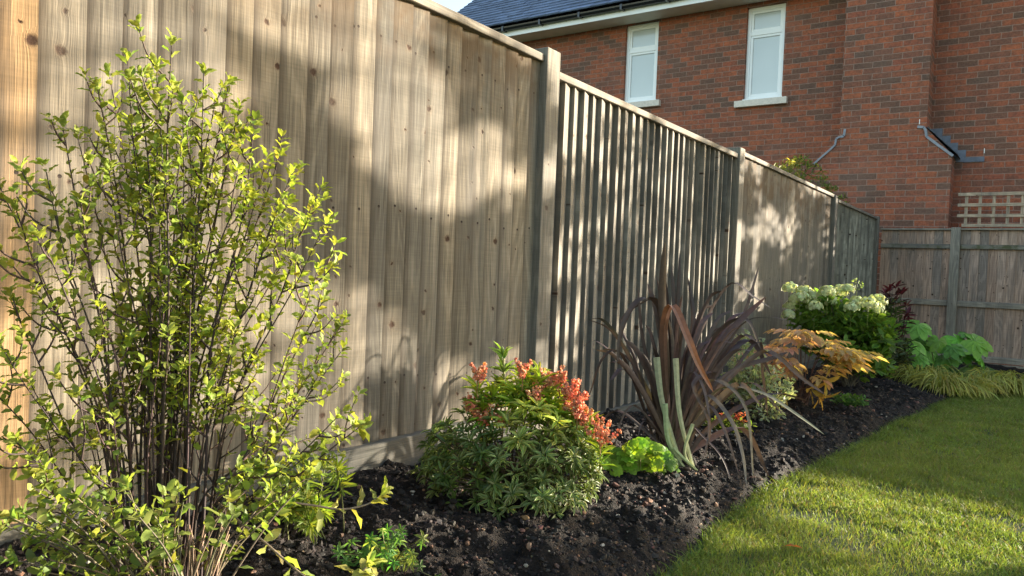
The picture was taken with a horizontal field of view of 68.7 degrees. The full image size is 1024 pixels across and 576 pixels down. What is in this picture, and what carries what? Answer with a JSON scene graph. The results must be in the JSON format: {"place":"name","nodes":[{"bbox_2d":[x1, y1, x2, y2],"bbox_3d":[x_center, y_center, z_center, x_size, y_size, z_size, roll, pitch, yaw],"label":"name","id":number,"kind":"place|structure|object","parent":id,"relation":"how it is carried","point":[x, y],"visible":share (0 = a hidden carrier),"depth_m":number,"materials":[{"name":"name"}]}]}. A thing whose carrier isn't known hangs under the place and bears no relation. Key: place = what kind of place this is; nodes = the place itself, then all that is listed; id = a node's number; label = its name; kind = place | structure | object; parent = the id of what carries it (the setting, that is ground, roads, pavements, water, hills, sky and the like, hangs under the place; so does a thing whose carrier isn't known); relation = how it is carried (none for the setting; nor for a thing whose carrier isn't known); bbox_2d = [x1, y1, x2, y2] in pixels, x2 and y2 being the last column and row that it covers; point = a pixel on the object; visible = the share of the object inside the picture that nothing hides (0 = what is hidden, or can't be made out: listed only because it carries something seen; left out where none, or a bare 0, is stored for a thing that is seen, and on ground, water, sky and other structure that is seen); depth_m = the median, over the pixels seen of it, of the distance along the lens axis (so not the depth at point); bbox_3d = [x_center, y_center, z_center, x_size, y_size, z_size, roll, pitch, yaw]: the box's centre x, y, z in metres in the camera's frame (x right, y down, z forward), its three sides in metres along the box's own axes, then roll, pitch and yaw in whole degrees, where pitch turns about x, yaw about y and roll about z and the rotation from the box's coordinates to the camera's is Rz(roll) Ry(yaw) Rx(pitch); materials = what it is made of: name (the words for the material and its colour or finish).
{"place":"outdoors","nodes":[
{"label":"outdoors","id":0,"kind":"place"},
{"bbox_2d":[433,0,472,11],"label":"sky","id":1,"kind":"structure","parent":0,"point":[455,5],"materials":[{"name":"white"}]},
{"bbox_2d":[647,393,1023,575],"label":"lawn","id":2,"kind":"structure","parent":0,"point":[832,521],"depth_m":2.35,"materials":[{"name":"plant"}]},
{"bbox_2d":[0,0,879,545],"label":"wooden fence","id":3,"kind":"object","parent":2,"relation":"on","point":[488,188],"visible":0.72,"depth_m":2.39,"materials":[{"name":"brown wood"}]},
{"bbox_2d":[0,360,1023,575],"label":"flower bed","id":4,"kind":"object","parent":2,"relation":"on","point":[509,553],"visible":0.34,"depth_m":2.04,"materials":[{"name":"soil"}]},
{"bbox_2d":[0,14,373,575],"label":"shrub","id":5,"kind":"object","parent":4,"relation":"on","point":[167,324],"visible":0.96,"depth_m":1.23,"materials":[{"name":"green plant"}]},
{"bbox_2d":[0,411,393,575],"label":"shrub","id":6,"kind":"object","parent":4,"relation":"on","point":[67,547],"visible":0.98,"depth_m":1.10,"materials":[{"name":"green plant"}]},
{"bbox_2d":[254,452,358,544],"bbox_3d":[-0.443,0.457,1.657,0.233,0.222,0.193,3,2,14],"label":"perennial","id":7,"kind":"object","parent":4,"relation":"on","point":[305,516],"visible":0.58,"depth_m":1.63,"materials":[{"name":"green plant"}]},
{"bbox_2d":[331,523,440,575],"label":"perennial","id":8,"kind":"object","parent":4,"relation":"on","point":[391,555],"visible":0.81,"depth_m":1.53,"materials":[{"name":"green plant"}]},
{"bbox_2d":[406,342,621,521],"bbox_3d":[-0.002,0.392,2.099,0.600,0.478,0.363,2,1,1],"label":"flowering shrub","id":9,"kind":"object","parent":4,"relation":"on","point":[535,393],"visible":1,"depth_m":2.04,"materials":[{"name":"green plant"}]},
{"bbox_2d":[598,437,680,476],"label":"perennial","id":10,"kind":"object","parent":4,"relation":"on","point":[637,454],"visible":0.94,"depth_m":2.54,"materials":[{"name":"green plant"}]},
{"bbox_2d":[584,243,823,485],"bbox_3d":[0.702,0.276,2.765,0.875,0.884,0.324,2,1,1],"label":"flax plant","id":11,"kind":"object","parent":4,"relation":"on","point":[683,400],"visible":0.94,"depth_m":2.78,"materials":[{"name":"purple plant"}]},
{"bbox_2d":[703,412,756,432],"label":"perennial","id":12,"kind":"object","parent":4,"relation":"on","point":[725,423],"visible":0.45,"depth_m":3.35,"materials":[{"name":"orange plant"}]},
{"bbox_2d":[720,329,797,422],"bbox_3d":[1.247,0.443,3.775,0.406,0.480,0.258,2,1,4],"label":"shrub","id":13,"kind":"object","parent":4,"relation":"on","point":[758,411],"visible":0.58,"depth_m":3.75,"materials":[{"name":"green plant"}]},
{"bbox_2d":[734,328,888,410],"bbox_3d":[1.762,0.484,4.371,0.784,0.515,0.911,3,2,35],"label":"shrub","id":14,"kind":"object","parent":4,"relation":"on","point":[851,359],"visible":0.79,"depth_m":4.24,"materials":[{"name":"orange plant"}]},
{"bbox_2d":[780,278,903,386],"bbox_3d":[2.425,0.329,5.486,0.927,0.817,0.706,3,2,15],"label":"hydrangea","id":15,"kind":"object","parent":4,"relation":"on","point":[853,323],"visible":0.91,"depth_m":5.35,"materials":[{"name":"green plant"}]},
{"bbox_2d":[830,393,870,407],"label":"perennial","id":16,"kind":"object","parent":4,"relation":"on","point":[848,399],"visible":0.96,"depth_m":4.56,"materials":[{"name":"green plant"}]},
{"bbox_2d":[874,296,917,378],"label":"shrub","id":17,"kind":"object","parent":4,"relation":"on","point":[901,354],"visible":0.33,"depth_m":6.26,"materials":[{"name":"green plant"}]},
{"bbox_2d":[879,280,917,374],"bbox_3d":[3.257,0.355,6.365,0.370,0.850,0.185,2,1,3],"label":"shrub","id":18,"kind":"object","parent":4,"relation":"on","point":[899,291],"visible":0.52,"depth_m":6.35,"materials":[{"name":"red plant"}]},
{"bbox_2d":[876,363,950,386],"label":"ornamental grass","id":19,"kind":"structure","parent":4,"relation":"on","point":[907,372],"depth_m":6.14,"materials":[{"name":"green plant"}]},
{"bbox_2d":[915,364,960,376],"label":"ornamental grass","id":20,"kind":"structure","parent":4,"relation":"on","point":[942,366],"depth_m":6.43,"materials":[{"name":"green plant"}]},
{"bbox_2d":[899,371,988,400],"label":"ornamental grass","id":21,"kind":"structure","parent":4,"relation":"on","point":[938,386],"depth_m":5.75,"materials":[{"name":"green plant"}]},
{"bbox_2d":[895,319,995,377],"bbox_3d":[3.852,0.608,6.599,1.144,0.637,0.422,2,2,-9],"label":"fatsia","id":22,"kind":"object","parent":4,"relation":"on","point":[958,350],"visible":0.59,"depth_m":6.53,"materials":[{"name":"green plant"}]},
{"bbox_2d":[933,372,1017,399],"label":"ornamental grass","id":23,"kind":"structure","parent":4,"relation":"on","point":[988,385],"depth_m":5.81,"materials":[{"name":"green plant"}]},
{"bbox_2d":[957,367,1023,396],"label":"ornamental grass","id":24,"kind":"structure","parent":4,"relation":"on","point":[989,375],"depth_m":6.10,"materials":[{"name":"green plant"}]},
{"bbox_2d":[985,370,1023,395],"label":"ornamental grass","id":25,"kind":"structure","parent":4,"relation":"on","point":[1013,377],"depth_m":6.13,"materials":[{"name":"green plant"}]},
{"bbox_2d":[458,0,1023,365],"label":"brick house","id":26,"kind":"structure","parent":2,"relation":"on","point":[900,113],"depth_m":9.90,"materials":[{"name":"red brick"}]},
{"bbox_2d":[625,22,660,107],"bbox_3d":[2.054,-3.540,11.958,0.770,1.355,0.200,3,2,35],"label":"window","id":27,"kind":"structure","parent":26,"relation":"in","point":[642,40],"depth_m":11.99,"materials":[{"name":"white plastic"}]},
{"bbox_2d":[734,3,787,107],"bbox_3d":[3.647,-3.357,10.845,0.750,1.455,0.200,3,2,35],"label":"window","id":28,"kind":"structure","parent":26,"relation":"in","point":[766,25],"depth_m":10.88,"materials":[{"name":"white plastic"}]},
{"bbox_2d":[773,154,849,202],"bbox_3d":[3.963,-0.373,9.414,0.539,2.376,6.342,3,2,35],"label":"shrub","id":29,"kind":"object","parent":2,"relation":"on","point":[792,164],"visible":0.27,"depth_m":8.04,"materials":[{"name":"green plant"}]},
{"bbox_2d":[879,227,1023,368],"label":"wooden fence","id":30,"kind":"object","parent":2,"relation":"on","point":[956,280],"visible":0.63,"depth_m":8.82,"materials":[{"name":"wood"}]},
{"bbox_2d":[957,192,1023,226],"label":"trellis","id":31,"kind":"object","parent":30,"relation":"on","point":[980,204],"visible":1,"depth_m":8.65,"materials":[{"name":"wood"}]}
]}

